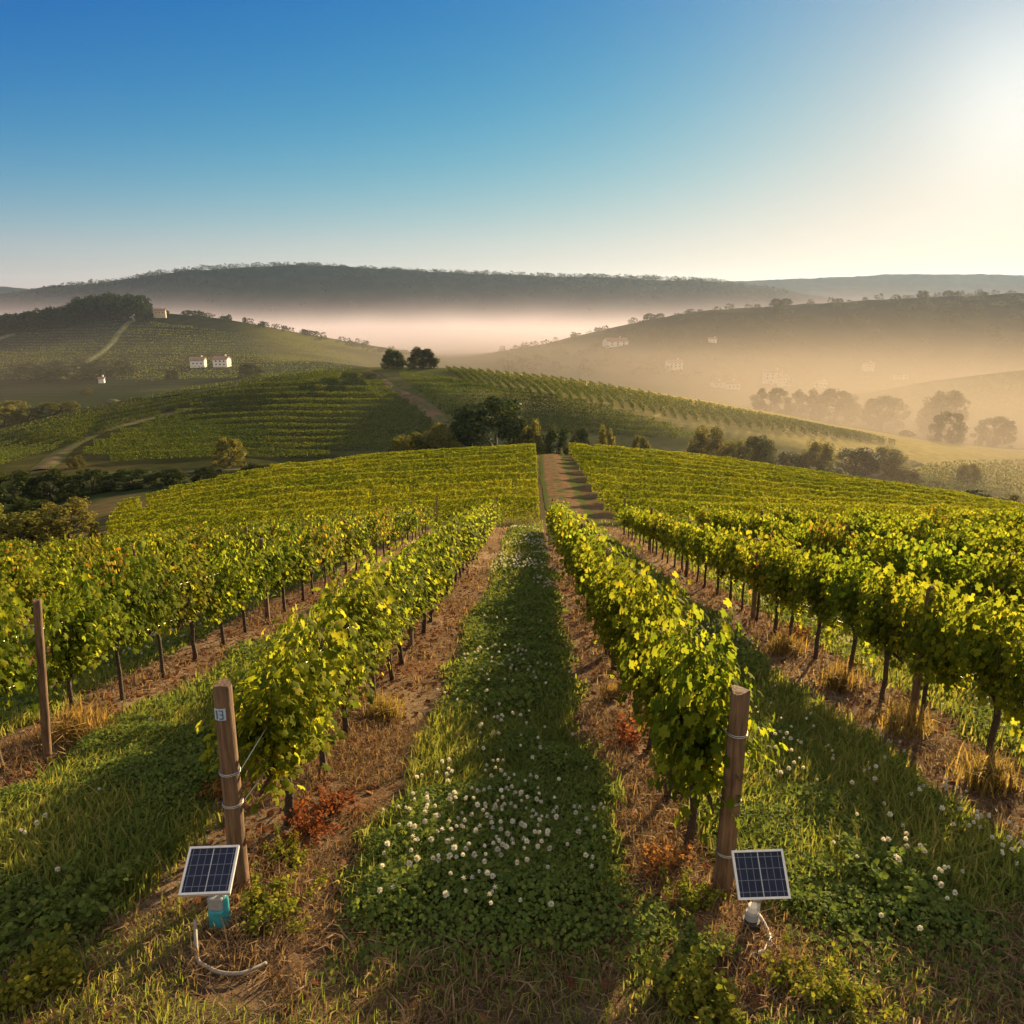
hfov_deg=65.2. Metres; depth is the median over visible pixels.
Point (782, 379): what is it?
house
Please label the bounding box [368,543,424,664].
grape vine
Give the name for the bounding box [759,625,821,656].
weed clump
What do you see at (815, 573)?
grape vine
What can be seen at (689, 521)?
trellis post
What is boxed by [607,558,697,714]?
grape vine
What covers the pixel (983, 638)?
grape vine
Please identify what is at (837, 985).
weed clump
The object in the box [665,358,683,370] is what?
house
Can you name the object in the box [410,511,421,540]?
grape vine
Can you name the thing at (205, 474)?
bush
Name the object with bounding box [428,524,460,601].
grape vine
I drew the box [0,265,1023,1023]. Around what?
ground
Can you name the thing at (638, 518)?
grape vine
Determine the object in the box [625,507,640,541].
grape vine
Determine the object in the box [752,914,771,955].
hose
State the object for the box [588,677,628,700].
weed clump
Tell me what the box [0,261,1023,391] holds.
woods
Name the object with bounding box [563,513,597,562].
grape vine
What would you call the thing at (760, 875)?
solar panel
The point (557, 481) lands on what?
dirt path
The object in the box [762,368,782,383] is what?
house
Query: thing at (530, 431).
bush
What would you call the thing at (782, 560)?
grape vine
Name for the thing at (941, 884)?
white flower
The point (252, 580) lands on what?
grape vine
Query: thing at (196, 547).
grape vine
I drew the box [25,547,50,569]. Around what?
grape vine
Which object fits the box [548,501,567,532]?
grape vine
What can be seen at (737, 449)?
tree
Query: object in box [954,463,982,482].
tree
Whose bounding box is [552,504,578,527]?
grape vine
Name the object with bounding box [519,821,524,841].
white flower
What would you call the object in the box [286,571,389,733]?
grape vine
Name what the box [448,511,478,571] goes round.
grape vine
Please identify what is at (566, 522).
grape vine
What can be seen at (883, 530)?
grape vine
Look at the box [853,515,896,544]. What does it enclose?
grape vine
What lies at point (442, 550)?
grape vine
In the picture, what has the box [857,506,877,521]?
grape vine
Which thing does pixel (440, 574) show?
grape vine
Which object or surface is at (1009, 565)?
trellis post
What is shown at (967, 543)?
grape vine
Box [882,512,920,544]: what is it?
grape vine
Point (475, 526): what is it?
grape vine
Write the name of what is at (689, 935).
weed clump
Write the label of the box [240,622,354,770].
trellis wire
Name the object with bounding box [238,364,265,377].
tree
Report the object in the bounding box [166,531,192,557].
grape vine
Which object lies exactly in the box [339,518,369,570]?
grape vine
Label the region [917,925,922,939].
white flower
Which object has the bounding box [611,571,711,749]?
grape vine
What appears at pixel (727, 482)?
vineyard rows
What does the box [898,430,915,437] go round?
tree
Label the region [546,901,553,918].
white flower
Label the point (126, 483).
bush
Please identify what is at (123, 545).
grape vine
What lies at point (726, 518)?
grape vine
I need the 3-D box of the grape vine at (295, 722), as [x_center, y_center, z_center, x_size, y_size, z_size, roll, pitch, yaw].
[-1.821,1.829,6.557,0.983,1.854,1.642,0,15,1]
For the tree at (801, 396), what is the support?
on the ground at (462, 331)
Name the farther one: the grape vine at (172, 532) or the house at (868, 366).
the house at (868, 366)
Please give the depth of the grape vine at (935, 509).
34.67 m
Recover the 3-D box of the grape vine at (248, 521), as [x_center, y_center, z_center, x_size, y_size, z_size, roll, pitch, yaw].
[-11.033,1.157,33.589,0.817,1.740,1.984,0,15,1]
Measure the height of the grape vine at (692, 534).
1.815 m
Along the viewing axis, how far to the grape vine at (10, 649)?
7.99 m
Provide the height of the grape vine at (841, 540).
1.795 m
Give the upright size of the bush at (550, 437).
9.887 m
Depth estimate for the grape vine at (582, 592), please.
12.87 m
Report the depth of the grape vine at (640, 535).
33.17 m
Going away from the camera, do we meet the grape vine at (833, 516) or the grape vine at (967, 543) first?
the grape vine at (967, 543)
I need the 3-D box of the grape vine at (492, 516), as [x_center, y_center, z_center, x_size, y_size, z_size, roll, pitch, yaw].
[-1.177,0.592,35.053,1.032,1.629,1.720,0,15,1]
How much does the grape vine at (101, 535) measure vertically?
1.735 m
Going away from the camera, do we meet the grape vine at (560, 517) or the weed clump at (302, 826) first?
the weed clump at (302, 826)
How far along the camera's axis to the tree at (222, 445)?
151.13 m
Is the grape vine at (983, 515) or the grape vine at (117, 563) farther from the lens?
the grape vine at (983, 515)
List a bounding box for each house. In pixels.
[97,375,105,382]
[152,307,166,317]
[189,355,206,367]
[212,354,231,366]
[602,337,628,347]
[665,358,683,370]
[708,337,716,342]
[710,379,722,387]
[721,379,740,389]
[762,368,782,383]
[777,374,790,386]
[814,379,827,387]
[861,361,874,370]
[893,374,908,379]
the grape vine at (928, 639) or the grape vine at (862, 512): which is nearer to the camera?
the grape vine at (928, 639)
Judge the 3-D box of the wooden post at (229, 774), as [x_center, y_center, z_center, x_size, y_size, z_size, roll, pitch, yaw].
[-1.931,1.998,5.530,0.144,1.804,0.143,10,18,33]
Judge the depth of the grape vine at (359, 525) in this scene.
24.85 m
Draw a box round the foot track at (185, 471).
[90,464,329,473]
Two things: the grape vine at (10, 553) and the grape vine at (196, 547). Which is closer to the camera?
the grape vine at (196, 547)
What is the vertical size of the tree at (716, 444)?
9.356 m
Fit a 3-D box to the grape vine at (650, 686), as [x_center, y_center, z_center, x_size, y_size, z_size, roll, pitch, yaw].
[1.376,1.795,7.062,0.881,1.957,1.966,0,15,1]
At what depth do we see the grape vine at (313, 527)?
30.27 m
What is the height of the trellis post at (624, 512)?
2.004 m
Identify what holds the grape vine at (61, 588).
on the ground at (462, 331)
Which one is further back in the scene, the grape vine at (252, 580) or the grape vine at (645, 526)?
the grape vine at (645, 526)
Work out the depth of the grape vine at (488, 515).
31.80 m
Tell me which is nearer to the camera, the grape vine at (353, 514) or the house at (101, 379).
the grape vine at (353, 514)
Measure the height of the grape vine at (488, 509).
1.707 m
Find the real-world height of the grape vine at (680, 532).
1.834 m
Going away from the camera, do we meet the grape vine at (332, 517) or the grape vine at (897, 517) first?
the grape vine at (897, 517)
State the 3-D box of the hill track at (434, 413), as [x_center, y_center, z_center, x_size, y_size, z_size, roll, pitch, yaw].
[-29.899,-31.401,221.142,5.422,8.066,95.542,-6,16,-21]
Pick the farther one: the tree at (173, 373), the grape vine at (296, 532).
the tree at (173, 373)
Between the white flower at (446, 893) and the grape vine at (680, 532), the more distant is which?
the grape vine at (680, 532)
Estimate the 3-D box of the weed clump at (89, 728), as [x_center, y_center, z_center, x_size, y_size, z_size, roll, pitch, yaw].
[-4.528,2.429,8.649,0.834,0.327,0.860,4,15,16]
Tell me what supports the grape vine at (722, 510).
on the ground at (462, 331)
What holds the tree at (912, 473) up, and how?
on the ground at (462, 331)
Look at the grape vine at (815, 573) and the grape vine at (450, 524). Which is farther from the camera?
the grape vine at (450, 524)
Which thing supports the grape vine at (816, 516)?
on the ground at (462, 331)
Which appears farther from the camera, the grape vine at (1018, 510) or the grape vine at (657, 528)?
the grape vine at (1018, 510)
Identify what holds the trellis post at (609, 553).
on the ground at (462, 331)
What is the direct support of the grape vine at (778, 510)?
on the ground at (462, 331)
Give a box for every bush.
[0,400,29,415]
[0,404,22,424]
[0,469,40,512]
[0,503,8,537]
[0,510,61,548]
[1,497,51,530]
[13,407,43,421]
[22,466,75,501]
[30,496,100,542]
[37,402,62,415]
[56,401,80,411]
[69,469,116,496]
[104,468,149,491]
[148,468,188,487]
[187,467,233,483]
[230,463,269,475]
[385,431,429,454]
[411,422,465,450]
[510,418,546,454]
[542,422,570,454]
[569,427,589,454]
[597,423,615,445]
[630,434,650,448]
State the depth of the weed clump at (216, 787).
7.32 m
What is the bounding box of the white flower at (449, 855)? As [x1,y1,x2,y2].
[447,852,454,871]
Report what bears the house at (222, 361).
on the ground at (462, 331)
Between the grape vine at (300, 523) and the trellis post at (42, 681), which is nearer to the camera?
the trellis post at (42, 681)
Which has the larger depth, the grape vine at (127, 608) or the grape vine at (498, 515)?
the grape vine at (498, 515)
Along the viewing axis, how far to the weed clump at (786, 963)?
4.65 m
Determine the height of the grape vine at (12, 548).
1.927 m
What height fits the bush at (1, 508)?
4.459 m
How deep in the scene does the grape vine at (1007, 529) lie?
23.91 m
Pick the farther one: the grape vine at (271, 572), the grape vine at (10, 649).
the grape vine at (271, 572)
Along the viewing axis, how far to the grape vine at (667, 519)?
25.87 m
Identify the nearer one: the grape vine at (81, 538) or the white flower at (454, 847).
the white flower at (454, 847)
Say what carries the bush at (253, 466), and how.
on the ground at (462, 331)
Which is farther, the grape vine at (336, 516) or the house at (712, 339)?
the house at (712, 339)
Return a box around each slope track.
[0,331,17,338]
[62,319,132,378]
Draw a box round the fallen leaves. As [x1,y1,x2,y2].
[0,566,1023,1023]
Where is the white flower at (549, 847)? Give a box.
[547,845,551,864]
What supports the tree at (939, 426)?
on the ground at (462, 331)
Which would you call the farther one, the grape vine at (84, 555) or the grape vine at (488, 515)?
the grape vine at (488, 515)
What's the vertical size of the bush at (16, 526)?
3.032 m
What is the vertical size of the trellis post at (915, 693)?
1.898 m
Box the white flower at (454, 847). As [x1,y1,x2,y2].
[449,844,456,864]
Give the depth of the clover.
6.28 m
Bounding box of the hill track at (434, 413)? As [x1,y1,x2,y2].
[359,370,456,436]
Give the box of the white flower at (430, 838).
[428,836,433,848]
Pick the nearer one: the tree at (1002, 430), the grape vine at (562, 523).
the grape vine at (562, 523)
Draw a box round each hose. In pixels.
[193,919,266,975]
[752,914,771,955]
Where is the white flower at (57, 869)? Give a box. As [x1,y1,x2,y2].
[55,866,59,884]
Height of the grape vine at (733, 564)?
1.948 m
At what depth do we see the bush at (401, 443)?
132.68 m
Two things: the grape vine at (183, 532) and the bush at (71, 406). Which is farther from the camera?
the bush at (71, 406)
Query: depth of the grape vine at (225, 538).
22.45 m
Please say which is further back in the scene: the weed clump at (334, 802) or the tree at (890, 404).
the tree at (890, 404)
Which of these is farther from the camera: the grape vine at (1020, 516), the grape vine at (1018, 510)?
the grape vine at (1018, 510)
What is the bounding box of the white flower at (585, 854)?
[583,852,588,871]
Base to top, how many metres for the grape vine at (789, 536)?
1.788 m
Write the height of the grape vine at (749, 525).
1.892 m
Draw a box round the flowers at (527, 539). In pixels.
[23,525,1023,895]
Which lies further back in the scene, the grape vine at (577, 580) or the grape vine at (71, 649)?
the grape vine at (577, 580)
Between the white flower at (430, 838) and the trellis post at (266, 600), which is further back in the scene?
the trellis post at (266, 600)
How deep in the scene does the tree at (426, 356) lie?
264.73 m
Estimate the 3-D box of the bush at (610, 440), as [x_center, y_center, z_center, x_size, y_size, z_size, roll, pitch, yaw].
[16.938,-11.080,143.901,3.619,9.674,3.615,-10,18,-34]
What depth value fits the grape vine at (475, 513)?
29.61 m
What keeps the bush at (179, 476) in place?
on the ground at (462, 331)
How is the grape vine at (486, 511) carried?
on the ground at (462, 331)
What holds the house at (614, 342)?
on the ground at (462, 331)
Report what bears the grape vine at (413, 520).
on the ground at (462, 331)
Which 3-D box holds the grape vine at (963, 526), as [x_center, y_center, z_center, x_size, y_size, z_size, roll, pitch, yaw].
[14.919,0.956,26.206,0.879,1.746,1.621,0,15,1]
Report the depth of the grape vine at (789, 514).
33.90 m
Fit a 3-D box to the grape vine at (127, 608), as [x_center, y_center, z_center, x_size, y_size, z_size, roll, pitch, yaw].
[-5.102,1.543,10.152,0.719,2.121,1.920,0,15,1]
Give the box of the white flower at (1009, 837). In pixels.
[1006,835,1012,853]
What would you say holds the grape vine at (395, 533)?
on the ground at (462, 331)
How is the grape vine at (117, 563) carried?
on the ground at (462, 331)
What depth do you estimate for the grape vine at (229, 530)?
31.27 m
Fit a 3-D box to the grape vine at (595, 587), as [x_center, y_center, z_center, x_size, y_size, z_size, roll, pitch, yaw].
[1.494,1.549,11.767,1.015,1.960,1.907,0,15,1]
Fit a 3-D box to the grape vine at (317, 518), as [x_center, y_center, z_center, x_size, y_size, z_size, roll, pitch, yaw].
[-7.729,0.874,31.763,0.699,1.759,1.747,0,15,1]
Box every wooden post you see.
[213,678,249,890]
[713,685,750,892]
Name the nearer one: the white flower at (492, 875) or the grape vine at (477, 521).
the white flower at (492, 875)
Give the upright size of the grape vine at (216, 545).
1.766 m
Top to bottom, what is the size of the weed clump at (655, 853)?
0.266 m
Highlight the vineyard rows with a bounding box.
[0,319,1023,539]
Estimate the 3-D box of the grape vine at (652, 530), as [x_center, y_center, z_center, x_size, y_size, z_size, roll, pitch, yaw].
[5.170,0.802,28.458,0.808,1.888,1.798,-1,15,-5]
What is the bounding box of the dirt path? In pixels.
[539,454,618,543]
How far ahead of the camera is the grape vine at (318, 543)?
19.25 m
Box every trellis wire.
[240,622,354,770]
[243,769,267,801]
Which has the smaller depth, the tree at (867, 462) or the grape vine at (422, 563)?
the grape vine at (422, 563)
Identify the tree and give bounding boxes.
[66,455,86,468]
[80,388,92,393]
[165,370,178,379]
[180,310,192,315]
[192,310,203,316]
[210,437,246,467]
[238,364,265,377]
[380,348,406,369]
[405,346,439,368]
[439,396,555,454]
[643,313,657,319]
[686,425,731,462]
[723,439,752,460]
[739,435,778,464]
[749,387,795,415]
[769,298,781,305]
[776,451,808,467]
[782,298,792,304]
[787,388,825,420]
[800,439,838,469]
[813,388,861,424]
[816,465,847,474]
[832,447,882,477]
[833,298,843,302]
[855,395,910,431]
[875,446,912,472]
[885,465,926,484]
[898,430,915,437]
[915,390,970,438]
[916,290,929,297]
[927,411,967,443]
[927,480,946,488]
[942,290,951,295]
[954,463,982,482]
[964,488,990,496]
[970,416,1018,448]
[993,494,1022,502]
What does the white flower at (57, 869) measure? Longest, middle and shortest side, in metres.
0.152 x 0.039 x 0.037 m
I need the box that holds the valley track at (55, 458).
[28,401,217,470]
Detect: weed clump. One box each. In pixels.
[0,850,139,961]
[0,923,82,1014]
[25,689,135,748]
[60,714,123,750]
[178,774,251,802]
[237,852,329,937]
[251,822,311,868]
[280,795,336,846]
[309,774,359,828]
[359,683,411,723]
[584,713,648,747]
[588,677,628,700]
[620,834,694,879]
[634,945,750,1023]
[657,914,741,981]
[658,862,726,917]
[747,931,821,1006]
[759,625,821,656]
[786,621,822,640]
[793,938,903,1023]
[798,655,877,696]
[811,832,947,922]
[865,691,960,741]
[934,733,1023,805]
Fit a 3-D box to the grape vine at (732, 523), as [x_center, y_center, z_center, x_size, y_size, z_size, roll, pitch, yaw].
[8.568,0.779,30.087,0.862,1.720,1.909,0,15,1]
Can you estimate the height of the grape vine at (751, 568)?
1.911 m
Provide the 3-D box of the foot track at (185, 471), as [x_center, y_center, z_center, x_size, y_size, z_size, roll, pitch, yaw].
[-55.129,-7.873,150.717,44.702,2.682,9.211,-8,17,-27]
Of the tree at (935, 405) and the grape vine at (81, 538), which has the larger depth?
the tree at (935, 405)
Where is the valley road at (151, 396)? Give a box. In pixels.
[106,383,241,402]
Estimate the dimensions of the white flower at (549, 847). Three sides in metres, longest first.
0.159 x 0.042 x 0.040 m
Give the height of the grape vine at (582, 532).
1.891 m
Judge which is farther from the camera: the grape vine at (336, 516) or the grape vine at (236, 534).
the grape vine at (336, 516)
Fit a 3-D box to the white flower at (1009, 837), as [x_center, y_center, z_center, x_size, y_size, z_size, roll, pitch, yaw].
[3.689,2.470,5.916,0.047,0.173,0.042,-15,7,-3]
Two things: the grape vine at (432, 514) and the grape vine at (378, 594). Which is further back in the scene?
the grape vine at (432, 514)
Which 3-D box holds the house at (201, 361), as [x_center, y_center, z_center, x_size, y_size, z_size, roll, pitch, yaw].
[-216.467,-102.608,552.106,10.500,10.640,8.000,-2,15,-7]
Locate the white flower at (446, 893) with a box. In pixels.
[443,890,449,900]
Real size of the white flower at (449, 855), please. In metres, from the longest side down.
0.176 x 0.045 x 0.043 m
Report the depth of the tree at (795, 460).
156.23 m
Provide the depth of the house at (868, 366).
787.01 m
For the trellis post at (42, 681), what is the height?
1.959 m
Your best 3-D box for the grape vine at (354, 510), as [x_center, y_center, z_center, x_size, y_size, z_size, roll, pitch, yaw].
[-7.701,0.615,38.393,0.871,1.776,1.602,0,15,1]
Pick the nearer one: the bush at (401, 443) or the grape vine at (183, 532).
the grape vine at (183, 532)
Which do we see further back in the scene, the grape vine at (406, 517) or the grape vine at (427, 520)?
the grape vine at (427, 520)
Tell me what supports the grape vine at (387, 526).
on the ground at (462, 331)
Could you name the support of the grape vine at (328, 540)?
on the ground at (462, 331)
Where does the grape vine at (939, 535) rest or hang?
on the ground at (462, 331)
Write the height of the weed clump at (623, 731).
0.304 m
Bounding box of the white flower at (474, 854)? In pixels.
[470,851,476,870]
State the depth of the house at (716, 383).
647.78 m
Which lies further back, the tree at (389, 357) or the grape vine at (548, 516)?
the tree at (389, 357)
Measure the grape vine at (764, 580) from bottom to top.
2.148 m
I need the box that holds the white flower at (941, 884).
[936,881,943,898]
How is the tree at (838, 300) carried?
on the ground at (462, 331)
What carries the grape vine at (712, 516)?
on the ground at (462, 331)
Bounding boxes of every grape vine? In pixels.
[0,540,10,548]
[0,540,27,559]
[0,542,25,568]
[0,547,13,589]
[0,548,55,622]
[0,552,51,657]
[0,570,17,619]
[0,588,36,769]
[3,537,31,553]
[10,583,138,718]
[18,541,47,554]
[24,555,82,636]
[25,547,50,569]
[37,531,72,556]
[37,540,73,594]
[45,541,151,700]
[55,552,115,599]
[62,533,104,584]
[67,540,82,570]
[71,535,91,542]
[87,539,119,580]
[91,531,113,541]
[94,535,126,553]
[100,549,193,677]
[102,544,142,600]
[105,537,136,560]
[106,531,123,542]
[110,533,137,546]
[124,529,149,545]
[127,530,170,587]
[132,537,153,568]
[136,548,228,660]
[148,529,178,557]
[148,534,191,584]
[156,524,182,540]
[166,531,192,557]
[168,524,192,541]
[177,535,211,581]
[179,543,258,644]
[181,532,203,558]
[185,522,201,540]
[191,521,220,545]
[194,609,359,826]
[202,530,229,572]
[204,533,271,632]
[208,530,243,561]
[215,524,237,539]
[228,526,257,555]
[229,522,248,533]
[236,518,259,532]
[237,521,271,554]
[242,536,288,619]
[247,588,366,772]
[249,518,279,547]
[253,514,274,527]
[259,532,308,610]
[264,521,293,544]
[279,515,292,526]
[280,522,299,545]
[281,534,321,600]
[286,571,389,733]
[287,523,324,593]
[289,512,310,536]
[297,513,316,536]
[306,519,336,585]
[310,512,324,533]
[311,555,410,702]
[318,526,346,578]
[319,515,332,531]
[325,511,338,528]
[326,513,346,523]
[330,511,351,525]
[331,515,359,569]
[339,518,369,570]
[342,508,358,526]
[344,507,357,521]
[349,511,372,560]
[353,507,363,519]
[358,511,380,562]
[358,549,415,680]
[366,508,385,558]
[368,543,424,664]
[373,505,393,555]
[380,504,396,549]
[383,527,440,645]
[390,512,405,549]
[397,534,455,632]
[398,507,412,544]
[400,507,419,541]
[405,503,424,537]
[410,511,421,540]
[412,522,451,611]
[413,502,427,534]
[413,531,454,621]
[417,504,432,534]
[421,505,433,531]
[426,512,463,594]
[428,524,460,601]
[441,519,474,582]
[446,524,467,572]
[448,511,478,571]
[456,515,480,577]
[458,509,483,563]
[458,515,482,566]
[460,509,487,559]
[466,505,488,552]
[471,507,487,555]
[472,509,492,531]
[475,507,495,538]
[478,514,489,550]
[479,503,495,538]
[479,512,493,547]
[484,507,496,529]
[485,499,501,531]
[487,500,501,532]
[545,505,561,533]
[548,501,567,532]
[549,502,574,533]
[550,508,565,535]
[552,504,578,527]
[552,508,577,549]
[554,514,579,565]
[555,511,581,547]
[556,511,583,553]
[557,514,591,562]
[558,516,577,543]
[559,517,593,586]
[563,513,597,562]
[563,527,604,576]
[565,528,600,605]
[571,522,617,608]
[574,535,616,622]
[577,537,629,656]
[579,550,647,670]
[582,531,635,633]
[593,544,663,693]
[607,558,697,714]
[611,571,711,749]
[618,504,631,536]
[618,598,738,800]
[625,504,642,537]
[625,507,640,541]
[631,509,646,543]
[633,512,644,546]
[636,505,656,549]
[640,509,658,552]
[641,598,787,849]
[645,510,669,555]
[650,515,666,559]
[658,513,680,562]
[664,520,680,566]
[669,510,699,571]
[674,516,705,576]
[684,517,713,581]
[691,524,728,586]
[694,505,708,528]
[696,505,707,527]
[699,532,745,594]
[701,506,715,531]
[706,504,726,536]
[709,526,762,600]
[714,506,733,536]
[719,509,739,535]
[723,526,758,609]
[726,511,748,538]
[734,510,752,539]
[736,537,783,619]
[745,510,764,547]
[749,508,774,541]
[753,520,803,633]
[759,515,794,545]
[762,538,810,635]
[767,505,782,520]
[768,519,795,547]
[772,506,789,524]
[781,521,808,560]
[783,505,801,531]
[788,510,806,530]
[790,545,844,658]
[794,515,819,559]
[798,509,828,529]
[806,510,830,529]
[808,516,854,568]
[819,509,843,537]
[820,546,887,676]
[826,524,865,569]
[832,511,854,542]
[843,504,862,519]
[846,509,873,539]
[852,526,889,581]
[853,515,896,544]
[854,562,939,702]
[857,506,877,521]
[866,510,888,527]
[868,519,895,546]
[869,529,915,603]
[878,508,910,523]
[878,555,978,719]
[881,533,949,598]
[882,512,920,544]
[890,514,917,531]
[900,531,976,611]
[902,509,944,555]
[906,513,932,529]
[913,506,932,516]
[917,510,948,541]
[923,503,955,522]
[930,519,967,563]
[937,507,971,532]
[940,505,963,520]
[941,582,1023,756]
[945,526,987,570]
[947,505,981,526]
[947,516,981,542]
[950,546,1019,614]
[965,519,1023,569]
[969,508,1003,526]
[969,515,1008,538]
[973,544,1023,648]
[985,509,1013,526]
[988,647,1023,755]
[990,517,1023,540]
[1000,507,1023,530]
[1004,526,1023,576]
[1011,513,1023,537]
[1012,505,1023,515]
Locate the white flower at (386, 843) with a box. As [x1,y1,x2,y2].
[384,841,389,862]
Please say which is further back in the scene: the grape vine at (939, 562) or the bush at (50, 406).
the bush at (50, 406)
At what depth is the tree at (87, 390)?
397.11 m
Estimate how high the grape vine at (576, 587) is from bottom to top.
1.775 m
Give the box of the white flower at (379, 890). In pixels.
[377,887,384,902]
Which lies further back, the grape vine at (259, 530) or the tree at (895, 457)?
the tree at (895, 457)
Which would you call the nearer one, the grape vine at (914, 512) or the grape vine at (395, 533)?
the grape vine at (395, 533)
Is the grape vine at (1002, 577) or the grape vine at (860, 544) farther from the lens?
the grape vine at (860, 544)
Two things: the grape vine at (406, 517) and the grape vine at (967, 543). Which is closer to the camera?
the grape vine at (967, 543)
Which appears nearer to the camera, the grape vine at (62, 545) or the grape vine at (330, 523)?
the grape vine at (62, 545)
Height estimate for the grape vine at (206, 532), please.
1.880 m
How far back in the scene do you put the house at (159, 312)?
850.89 m
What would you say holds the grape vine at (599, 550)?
on the ground at (462, 331)
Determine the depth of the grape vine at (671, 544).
25.00 m
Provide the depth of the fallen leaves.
9.05 m
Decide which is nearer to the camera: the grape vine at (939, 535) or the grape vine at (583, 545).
the grape vine at (583, 545)
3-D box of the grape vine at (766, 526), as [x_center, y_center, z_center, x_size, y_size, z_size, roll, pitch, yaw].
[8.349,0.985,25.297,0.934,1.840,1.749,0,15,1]
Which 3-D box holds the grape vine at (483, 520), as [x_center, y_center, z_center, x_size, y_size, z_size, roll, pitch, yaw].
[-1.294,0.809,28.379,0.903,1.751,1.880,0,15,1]
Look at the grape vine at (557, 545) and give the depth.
25.19 m
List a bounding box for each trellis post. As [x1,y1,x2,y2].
[32,599,51,759]
[259,537,269,620]
[343,519,347,573]
[406,553,412,648]
[436,498,437,527]
[605,547,610,654]
[623,498,625,534]
[649,507,652,550]
[685,520,691,573]
[751,538,760,618]
[911,584,934,711]
[1008,552,1015,566]
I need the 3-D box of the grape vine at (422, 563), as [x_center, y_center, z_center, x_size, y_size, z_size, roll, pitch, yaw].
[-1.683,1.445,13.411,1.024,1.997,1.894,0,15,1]
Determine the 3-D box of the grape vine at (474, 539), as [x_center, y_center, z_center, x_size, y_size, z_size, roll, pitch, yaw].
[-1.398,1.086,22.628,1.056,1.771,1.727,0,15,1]
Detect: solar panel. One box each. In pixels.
[178,845,239,929]
[731,849,790,934]
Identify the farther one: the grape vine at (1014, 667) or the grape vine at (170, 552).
the grape vine at (170, 552)
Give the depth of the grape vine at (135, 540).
24.48 m
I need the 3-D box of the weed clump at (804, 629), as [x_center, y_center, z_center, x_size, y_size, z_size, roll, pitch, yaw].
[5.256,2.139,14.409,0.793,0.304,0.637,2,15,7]
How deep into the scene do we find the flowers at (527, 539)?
12.27 m
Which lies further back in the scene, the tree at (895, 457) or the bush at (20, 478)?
the tree at (895, 457)
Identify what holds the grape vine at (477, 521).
on the ground at (462, 331)
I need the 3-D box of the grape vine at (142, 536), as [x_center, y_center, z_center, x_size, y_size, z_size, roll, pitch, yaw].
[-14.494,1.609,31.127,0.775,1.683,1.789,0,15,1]
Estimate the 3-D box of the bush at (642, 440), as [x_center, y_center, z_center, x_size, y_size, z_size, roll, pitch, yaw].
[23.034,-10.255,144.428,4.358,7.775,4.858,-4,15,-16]
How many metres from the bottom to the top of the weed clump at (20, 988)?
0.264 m
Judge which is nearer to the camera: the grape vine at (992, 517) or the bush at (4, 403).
the grape vine at (992, 517)
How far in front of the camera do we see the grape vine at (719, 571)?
19.07 m
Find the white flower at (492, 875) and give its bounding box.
[490,873,495,890]
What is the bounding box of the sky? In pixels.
[0,0,1023,288]
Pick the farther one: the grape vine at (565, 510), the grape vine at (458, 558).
the grape vine at (565, 510)
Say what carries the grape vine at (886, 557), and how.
on the ground at (462, 331)
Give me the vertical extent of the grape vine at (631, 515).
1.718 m
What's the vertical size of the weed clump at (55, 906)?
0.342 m
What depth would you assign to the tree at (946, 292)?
1098.49 m
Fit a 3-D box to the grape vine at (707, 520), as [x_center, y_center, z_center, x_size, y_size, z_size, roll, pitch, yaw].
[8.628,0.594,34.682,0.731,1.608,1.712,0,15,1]
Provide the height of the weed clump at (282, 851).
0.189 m
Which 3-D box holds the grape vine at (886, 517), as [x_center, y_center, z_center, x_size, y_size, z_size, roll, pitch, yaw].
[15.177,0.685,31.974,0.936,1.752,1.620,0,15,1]
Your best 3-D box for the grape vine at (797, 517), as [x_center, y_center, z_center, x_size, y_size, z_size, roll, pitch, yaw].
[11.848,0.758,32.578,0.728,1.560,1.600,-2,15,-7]
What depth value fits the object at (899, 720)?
9.10 m
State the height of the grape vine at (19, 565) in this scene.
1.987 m
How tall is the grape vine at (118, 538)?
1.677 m
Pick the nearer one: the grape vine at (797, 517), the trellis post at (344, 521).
the trellis post at (344, 521)
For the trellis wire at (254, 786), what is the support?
attached to the wooden post at (229, 774)
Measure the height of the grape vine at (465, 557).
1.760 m
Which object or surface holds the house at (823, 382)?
on the ground at (462, 331)
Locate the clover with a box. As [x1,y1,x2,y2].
[0,522,1023,1023]
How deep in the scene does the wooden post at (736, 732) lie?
5.42 m
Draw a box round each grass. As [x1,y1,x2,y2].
[0,520,1023,1023]
[0,520,1023,1023]
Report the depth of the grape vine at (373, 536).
26.01 m
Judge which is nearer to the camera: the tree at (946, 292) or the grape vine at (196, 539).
the grape vine at (196, 539)
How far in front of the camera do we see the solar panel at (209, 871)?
5.13 m
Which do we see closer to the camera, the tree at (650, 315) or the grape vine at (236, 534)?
the grape vine at (236, 534)
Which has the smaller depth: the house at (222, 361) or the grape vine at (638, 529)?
the grape vine at (638, 529)
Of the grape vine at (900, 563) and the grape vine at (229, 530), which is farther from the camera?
the grape vine at (229, 530)
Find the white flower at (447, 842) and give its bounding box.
[443,838,450,861]
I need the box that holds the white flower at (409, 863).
[406,860,411,877]
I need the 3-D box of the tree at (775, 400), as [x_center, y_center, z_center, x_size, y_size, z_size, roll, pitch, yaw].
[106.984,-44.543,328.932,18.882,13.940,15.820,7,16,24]
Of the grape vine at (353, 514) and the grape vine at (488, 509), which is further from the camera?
the grape vine at (353, 514)
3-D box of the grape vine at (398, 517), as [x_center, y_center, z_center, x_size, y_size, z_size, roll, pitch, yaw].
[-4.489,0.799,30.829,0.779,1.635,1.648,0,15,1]
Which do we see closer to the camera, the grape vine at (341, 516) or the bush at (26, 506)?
the grape vine at (341, 516)

